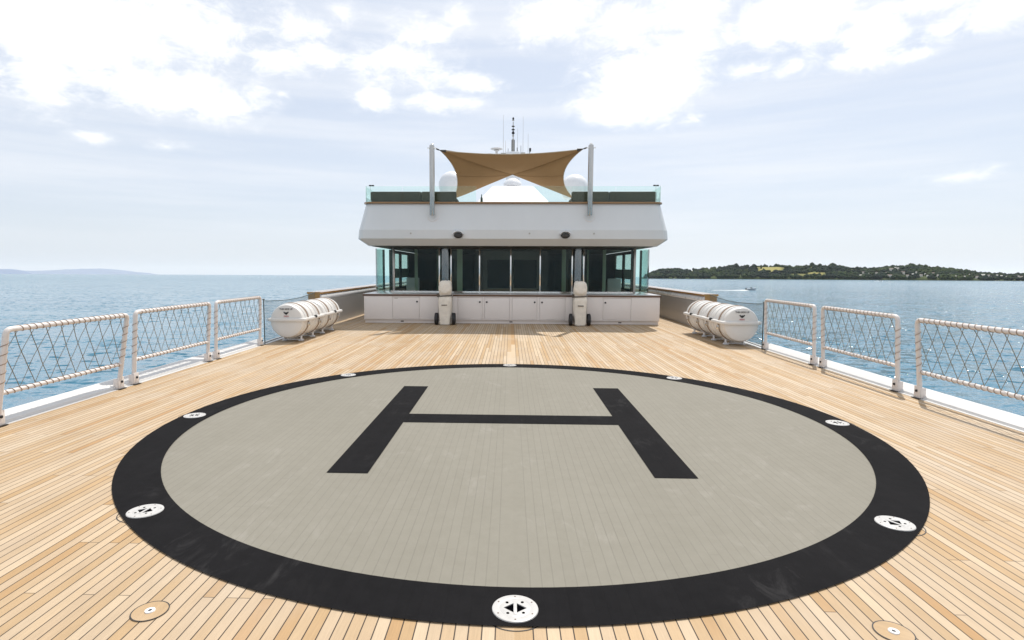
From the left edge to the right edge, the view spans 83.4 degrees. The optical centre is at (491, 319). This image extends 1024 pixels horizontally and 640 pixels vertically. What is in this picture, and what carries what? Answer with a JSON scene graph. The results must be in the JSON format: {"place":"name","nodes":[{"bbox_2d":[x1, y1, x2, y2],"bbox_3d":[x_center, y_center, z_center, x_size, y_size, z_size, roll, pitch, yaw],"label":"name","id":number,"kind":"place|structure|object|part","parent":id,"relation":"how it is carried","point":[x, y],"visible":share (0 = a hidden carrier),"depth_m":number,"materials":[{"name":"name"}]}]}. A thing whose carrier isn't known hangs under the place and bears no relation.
{"place":"outdoors","nodes":[
{"label":"outdoors","id":0,"kind":"place"},
{"bbox_2d":[0,269,31,273],"bbox_3d":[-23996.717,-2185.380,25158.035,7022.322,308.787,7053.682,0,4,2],"label":"headland hills","id":1,"kind":"structure","parent":0,"point":[8,271],"depth_m":26031.13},
{"bbox_2d":[22,268,158,274],"bbox_3d":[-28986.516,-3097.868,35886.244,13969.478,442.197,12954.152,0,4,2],"label":"hills","id":2,"kind":"structure","parent":0,"point":[90,271],"depth_m":37093.96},
{"bbox_2d":[406,278,418,290],"bbox_3d":[-2.852,-0.897,20.792,0.460,1.280,0.480,-1,5,-15],"label":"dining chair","id":3,"kind":"object","parent":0,"point":[410,282],"visible":0.2,"depth_m":20.51,"materials":[{"name":"fabric"}]},
{"bbox_2d":[0,314,1023,639],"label":"deck","id":4,"kind":"structure","parent":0,"point":[78,560],"depth_m":3.98,"materials":[{"name":"brown wood"}]},
{"bbox_2d":[129,601,169,620],"bbox_3d":[-1.673,1.424,2.817,0.171,0.006,0.171,0,5,2],"label":"deck plug","id":5,"kind":"object","parent":4,"relation":"on","point":[149,611],"visible":1,"depth_m":2.81,"materials":[{"name":"brown wood"}]},
{"bbox_2d":[4,315,358,423],"bbox_3d":[-4.796,-0.226,20.736,0.240,0.167,49.000,0,5,2],"label":"deck edge coaming","id":6,"kind":"object","parent":4,"relation":"attached to","point":[29,410],"visible":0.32,"depth_m":7.63,"materials":[{"name":"paint"}]},
{"bbox_2d":[0,313,128,426],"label":"net rail","id":7,"kind":"object","parent":6,"relation":"on","point":[118,383],"visible":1,"depth_m":6.71,"materials":[{"name":"white metal"}]},
{"bbox_2d":[128,302,212,384],"bbox_3d":[-5.060,0.296,9.209,0.149,1.073,2.144,0,5,2],"label":"net rail","id":8,"kind":"object","parent":6,"relation":"on","point":[134,378],"visible":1,"depth_m":8.88,"materials":[{"name":"white metal"}]},
{"bbox_2d":[212,296,264,358],"bbox_3d":[-5.005,0.094,11.439,0.109,1.076,1.984,0,5,2],"label":"net rail","id":9,"kind":"object","parent":6,"relation":"on","point":[216,353],"visible":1,"depth_m":11.16,"materials":[{"name":"white metal"}]},
{"bbox_2d":[267,301,324,340],"bbox_3d":[-4.544,0.004,13.515,0.897,0.882,1.434,0,5,2],"label":"life raft","id":10,"kind":"object","parent":4,"relation":"on","point":[300,319],"visible":1,"depth_m":12.87,"materials":[{"name":"white plastic"}]},
{"bbox_2d":[306,297,342,332],"bbox_3d":[-4.494,-0.131,15.008,0.897,0.882,1.434,0,5,2],"label":"life raft","id":11,"kind":"object","parent":4,"relation":"on","point":[330,309],"visible":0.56,"depth_m":14.73,"materials":[{"name":"white plastic"}]},
{"bbox_2d":[307,281,406,322],"bbox_3d":[-4.546,-1.550,30.192,0.415,0.991,27.920,0,5,2],"label":"bulwark","id":12,"kind":"object","parent":4,"relation":"on","point":[349,301],"visible":0.36,"depth_m":19.25,"materials":[{"name":"white metal"}]},
{"bbox_2d":[262,292,314,344],"bbox_3d":[-4.965,-0.131,14.434,0.058,1.049,3.894,0,4,0],"label":"safety net","id":13,"kind":"object","parent":12,"relation":"attached to","point":[264,315],"visible":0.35,"depth_m":12.93,"materials":[{"name":"white fabric"}]},
{"bbox_2d":[434,280,455,324],"bbox_3d":[-1.368,-0.520,17.058,0.620,1.327,0.416,0,5,2],"label":"covered trolley","id":14,"kind":"object","parent":4,"relation":"on","point":[442,316],"visible":1,"depth_m":16.92,"materials":[{"name":"beige fabric"}]},
{"bbox_2d":[363,291,660,324],"bbox_3d":[0.632,-0.432,18.549,9.010,0.894,2.392,0,5,2],"label":"storage locker","id":15,"kind":"object","parent":4,"relation":"on","point":[639,308],"visible":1,"depth_m":17.39,"materials":[{"name":"grey paint"}]},
{"bbox_3d":[-2.591,-0.365,17.483,0.808,0.638,0.042,0,5,2],"label":"door","id":16,"kind":"part","parent":15,"relation":"part of","materials":[{"name":"grey paint"}]},
{"bbox_3d":[-0.642,-0.351,17.419,0.728,0.638,0.042,0,5,2],"label":"door","id":17,"kind":"part","parent":15,"relation":"part of","materials":[{"name":"grey paint"}]},
{"bbox_3d":[0.178,-0.345,17.392,0.748,0.638,0.042,0,5,2],"label":"door","id":18,"kind":"part","parent":15,"relation":"part of","materials":[{"name":"grey paint"}]},
{"bbox_3d":[1.012,-0.339,17.364,0.738,0.638,0.042,0,5,2],"label":"door","id":19,"kind":"part","parent":15,"relation":"part of","materials":[{"name":"grey paint"}]},
{"bbox_3d":[1.852,-0.333,17.337,0.758,0.638,0.042,0,5,2],"label":"door","id":20,"kind":"part","parent":15,"relation":"part of","materials":[{"name":"grey paint"}]},
{"bbox_3d":[3.785,-0.319,17.273,0.828,0.638,0.042,0,5,2],"label":"door","id":21,"kind":"part","parent":15,"relation":"part of","materials":[{"name":"grey paint"}]},
{"bbox_2d":[358,202,667,292],"bbox_3d":[0.885,-2.422,25.323,9.230,3.615,17.094,0,5,2],"label":"deckhouse","id":22,"kind":"object","parent":4,"relation":"on","point":[511,247],"visible":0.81,"depth_m":17.01,"materials":[{"name":"white paint"}]},
{"bbox_2d":[376,249,378,290],"bbox_3d":[-3.728,-1.721,19.597,0.456,1.441,2.128,-1,5,-20],"label":"window pane","id":23,"kind":"structure","parent":22,"relation":"in","point":[377,255],"depth_m":19.68,"materials":[{"name":"green glass"}]},
{"bbox_2d":[371,192,458,201],"bbox_3d":[-2.347,-3.742,17.926,2.610,0.405,1.000,0,5,2],"label":"sofa","id":24,"kind":"object","parent":22,"relation":"on","point":[410,197],"visible":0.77,"depth_m":17.43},
{"bbox_2d":[427,143,436,215],"bbox_3d":[-1.715,-4.101,16.844,0.260,2.060,0.406,0,5,2],"label":"sail pole","id":25,"kind":"object","parent":22,"relation":"attached to","point":[431,147],"visible":1,"depth_m":16.66,"materials":[{"name":"metal"}]},
{"bbox_2d":[436,147,585,197],"bbox_3d":[0.694,-4.398,18.608,4.588,1.568,3.940,0,5,2],"label":"shade sail","id":26,"kind":"object","parent":25,"relation":"attached to","point":[474,171],"visible":0.95,"depth_m":18.18,"materials":[{"name":"beige fabric"}]},
{"bbox_2d":[439,171,456,191],"bbox_3d":[-1.601,-5.091,23.706,1.120,2.060,1.120,0,5,2],"label":"radome","id":27,"kind":"object","parent":22,"relation":"on","point":[447,181],"visible":0.47,"depth_m":23.19,"materials":[{"name":"white plastic"}]},
{"bbox_2d":[453,231,462,237],"bbox_3d":[-0.960,-2.487,16.731,0.319,0.208,0.150,0,5,2],"label":"floodlight","id":28,"kind":"object","parent":22,"relation":"attached to","point":[458,235],"visible":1,"depth_m":16.69,"materials":[{"name":"black metal"}]},
{"bbox_2d":[452,258,570,291],"bbox_3d":[0.785,-1.361,21.926,5.300,1.950,0.048,0,5,2],"label":"cabin door","id":29,"kind":"structure","parent":22,"relation":"in","point":[569,261],"depth_m":21.84,"materials":[{"name":"black glass"}]},
{"bbox_2d":[560,231,570,238],"bbox_3d":[2.154,-2.465,16.628,0.319,0.208,0.150,0,5,2],"label":"floodlight","id":30,"kind":"object","parent":22,"relation":"attached to","point":[565,235],"visible":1,"depth_m":16.59,"materials":[{"name":"black metal"}]},
{"bbox_2d":[562,174,587,199],"bbox_3d":[3.416,-4.990,23.546,1.120,1.930,1.120,0,5,2],"label":"radome","id":31,"kind":"object","parent":22,"relation":"on","point":[575,183],"visible":0.62,"depth_m":23.06,"materials":[{"name":"white plastic"}]},
{"bbox_2d":[586,143,595,215],"bbox_3d":[2.873,-4.068,16.693,0.260,2.060,0.406,0,5,2],"label":"sail pole","id":32,"kind":"object","parent":22,"relation":"attached to","point":[590,147],"visible":1,"depth_m":16.51,"materials":[{"name":"metal"}]},
{"bbox_2d":[569,192,656,201],"bbox_3d":[3.710,-3.698,17.726,2.530,0.405,1.000,0,5,2],"label":"sofa","id":33,"kind":"object","parent":22,"relation":"on","point":[617,196],"visible":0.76,"depth_m":17.23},
{"bbox_2d":[645,250,648,291],"bbox_3d":[5.139,-1.661,19.347,0.379,1.441,2.044,2,5,20],"label":"window pane","id":34,"kind":"structure","parent":22,"relation":"in","point":[647,257],"depth_m":19.35,"materials":[{"name":"green glass"}]},
{"bbox_2d":[112,364,929,625],"bbox_3d":[0.222,1.109,6.405,7.440,0.047,7.440,0,5,2],"label":"helipad","id":35,"kind":"object","parent":4,"relation":"on","point":[559,495],"visible":1,"depth_m":4.29,"materials":[{"name":"grey paint"}]},
{"bbox_2d":[116,504,163,522],"bbox_3d":[-2.382,1.316,3.955,0.336,0.014,0.336,1,5,8],"label":"tie down fitting","id":36,"kind":"object","parent":35,"relation":"on","point":[144,511],"visible":1,"depth_m":3.94,"materials":[{"name":"white metal"}]},
{"bbox_2d":[179,413,205,417],"bbox_3d":[-3.359,1.082,6.506,0.336,0.014,0.336,-1,5,-15],"label":"tie down fitting","id":37,"kind":"object","parent":35,"relation":"on","point":[193,415],"visible":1,"depth_m":6.49,"materials":[{"name":"white metal"}]},
{"bbox_2d":[341,373,355,375],"bbox_3d":[-2.237,0.862,8.998,0.336,0.014,0.336,3,6,28],"label":"tie down fitting","id":38,"kind":"object","parent":35,"relation":"on","point":[349,374],"visible":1,"depth_m":9.01,"materials":[{"name":"white metal"}]},
{"bbox_2d":[492,595,538,630],"bbox_3d":[0.119,1.427,2.839,0.336,0.014,0.336,0,5,2],"label":"tie down fitting","id":39,"kind":"object","parent":35,"relation":"on","point":[515,609],"visible":1,"depth_m":2.82,"materials":[{"name":"white metal"}]},
{"bbox_2d":[667,376,681,379],"bbox_3d":[2.826,0.896,8.855,0.336,0.014,0.336,3,6,30],"label":"tie down fitting","id":40,"kind":"object","parent":35,"relation":"on","point":[674,378],"visible":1,"depth_m":8.81,"materials":[{"name":"white metal"}]},
{"bbox_2d":[825,420,849,425],"bbox_3d":[3.802,1.130,6.304,0.336,0.014,0.336,0,5,-4],"label":"tie down fitting","id":41,"kind":"object","parent":35,"relation":"on","point":[838,422],"visible":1,"depth_m":6.30,"materials":[{"name":"white metal"}]},
{"bbox_2d":[874,516,925,535],"bbox_3d":[2.681,1.350,3.812,0.336,0.014,0.336,-3,6,-29],"label":"tie down fitting","id":42,"kind":"object","parent":35,"relation":"on","point":[895,523],"visible":1,"depth_m":3.80,"materials":[{"name":"white metal"}]},
{"bbox_2d":[569,281,590,325],"bbox_3d":[2.625,-0.490,16.926,0.630,1.324,0.416,0,5,2],"label":"covered trolley","id":43,"kind":"object","parent":4,"relation":"on","point":[579,316],"visible":1,"depth_m":16.79,"materials":[{"name":"beige fabric"}]},
{"bbox_2d":[621,282,718,325],"bbox_3d":[6.553,-1.471,29.825,0.415,0.991,27.920,0,5,2],"label":"bulwark","id":44,"kind":"object","parent":4,"relation":"on","point":[675,304],"visible":0.47,"depth_m":18.70,"materials":[{"name":"white metal"}]},
{"bbox_2d":[710,294,763,347],"bbox_3d":[5.909,-0.053,14.074,0.058,1.049,3.894,1,4,4],"label":"safety net","id":45,"kind":"object","parent":44,"relation":"attached to","point":[761,345],"visible":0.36,"depth_m":12.55,"materials":[{"name":"white fabric"}]},
{"bbox_2d":[683,300,719,336],"bbox_3d":[5.504,-0.050,14.578,0.897,0.882,1.434,0,5,2],"label":"life raft","id":46,"kind":"object","parent":4,"relation":"on","point":[695,312],"visible":0.52,"depth_m":14.41,"materials":[{"name":"white plastic"}]},
{"bbox_2d":[701,303,761,344],"bbox_3d":[5.456,0.079,13.144,0.897,0.882,1.434,0,5,2],"label":"life raft","id":47,"kind":"object","parent":4,"relation":"on","point":[726,322],"visible":1,"depth_m":12.50,"materials":[{"name":"white plastic"}]},
{"bbox_2d":[761,299,817,364],"bbox_3d":[5.747,0.168,11.113,0.112,1.076,2.064,0,5,2],"label":"net rail","id":48,"kind":"object","parent":4,"relation":"on","point":[813,358],"visible":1,"depth_m":10.84,"materials":[{"name":"white metal"}]},
{"bbox_2d":[676,321,1023,432],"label":"deck edge coaming","id":49,"kind":"object","parent":4,"relation":"attached to","point":[995,416],"visible":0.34,"depth_m":7.44,"materials":[{"name":"paint"}]},
{"bbox_2d":[817,306,902,391],"bbox_3d":[5.662,0.368,8.899,0.134,1.074,2.034,0,5,2],"label":"net rail","id":50,"kind":"object","parent":4,"relation":"on","point":[897,384],"visible":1,"depth_m":8.57,"materials":[{"name":"white metal"}]},
{"bbox_2d":[872,620,915,639],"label":"deck plug","id":51,"kind":"object","parent":4,"relation":"on","point":[889,630],"visible":1,"depth_m":2.68,"materials":[{"name":"brown wood"}]},
{"bbox_2d":[911,318,1023,400],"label":"net rail","id":52,"kind":"object","parent":4,"relation":"on","point":[919,392],"visible":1,"depth_m":6.80,"materials":[{"name":"white metal"}]},
{"bbox_2d":[0,274,1023,415],"bbox_3d":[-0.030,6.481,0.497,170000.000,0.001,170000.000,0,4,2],"label":"sea","id":53,"kind":"structure","parent":0,"point":[31,298],"depth_m":90.85,"materials":[{"name":"liquid"}]},
{"bbox_2d":[0,0,1023,276],"label":"sky","id":54,"kind":"structure","parent":0,"point":[162,137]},
{"bbox_2d":[477,151,547,201],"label":"mast house","id":55,"kind":"structure","parent":0,"point":[512,194],"depth_m":24.77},
{"bbox_2d":[491,117,530,153],"bbox_3d":[1.010,-9.316,29.266,2.070,1.980,0.620,0,5,2],"label":"radar mast","id":56,"kind":"object","parent":55,"relation":"on","point":[496,149],"visible":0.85,"depth_m":29.25,"materials":[{"name":"metal"}]},
{"bbox_2d":[503,178,521,185],"bbox_3d":[0.993,-6.327,26.521,0.900,0.460,0.900,0,5,2],"label":"radome","id":57,"kind":"object","parent":55,"relation":"on","point":[512,182],"visible":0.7,"depth_m":26.19,"materials":[{"name":"plastic"}]},
{"bbox_2d":[607,279,620,291],"bbox_3d":[4.399,-0.836,20.452,0.460,1.280,0.480,2,5,19],"label":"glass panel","id":58,"kind":"object","parent":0,"point":[613,285],"visible":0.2,"depth_m":20.19,"materials":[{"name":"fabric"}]},
{"bbox_2d":[642,267,1022,280],"bbox_3d":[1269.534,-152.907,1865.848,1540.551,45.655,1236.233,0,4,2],"label":"hills","id":59,"kind":"structure","parent":0,"point":[924,277],"depth_m":1751.74,"materials":[{"name":"green plant"}]},
{"bbox_2d":[644,262,1023,280],"bbox_3d":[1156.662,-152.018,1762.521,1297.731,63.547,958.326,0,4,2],"label":"woodland","id":60,"kind":"object","parent":59,"relation":"on","point":[830,270],"visible":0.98,"depth_m":1806.48,"materials":[{"name":"green plant"}]}
]}

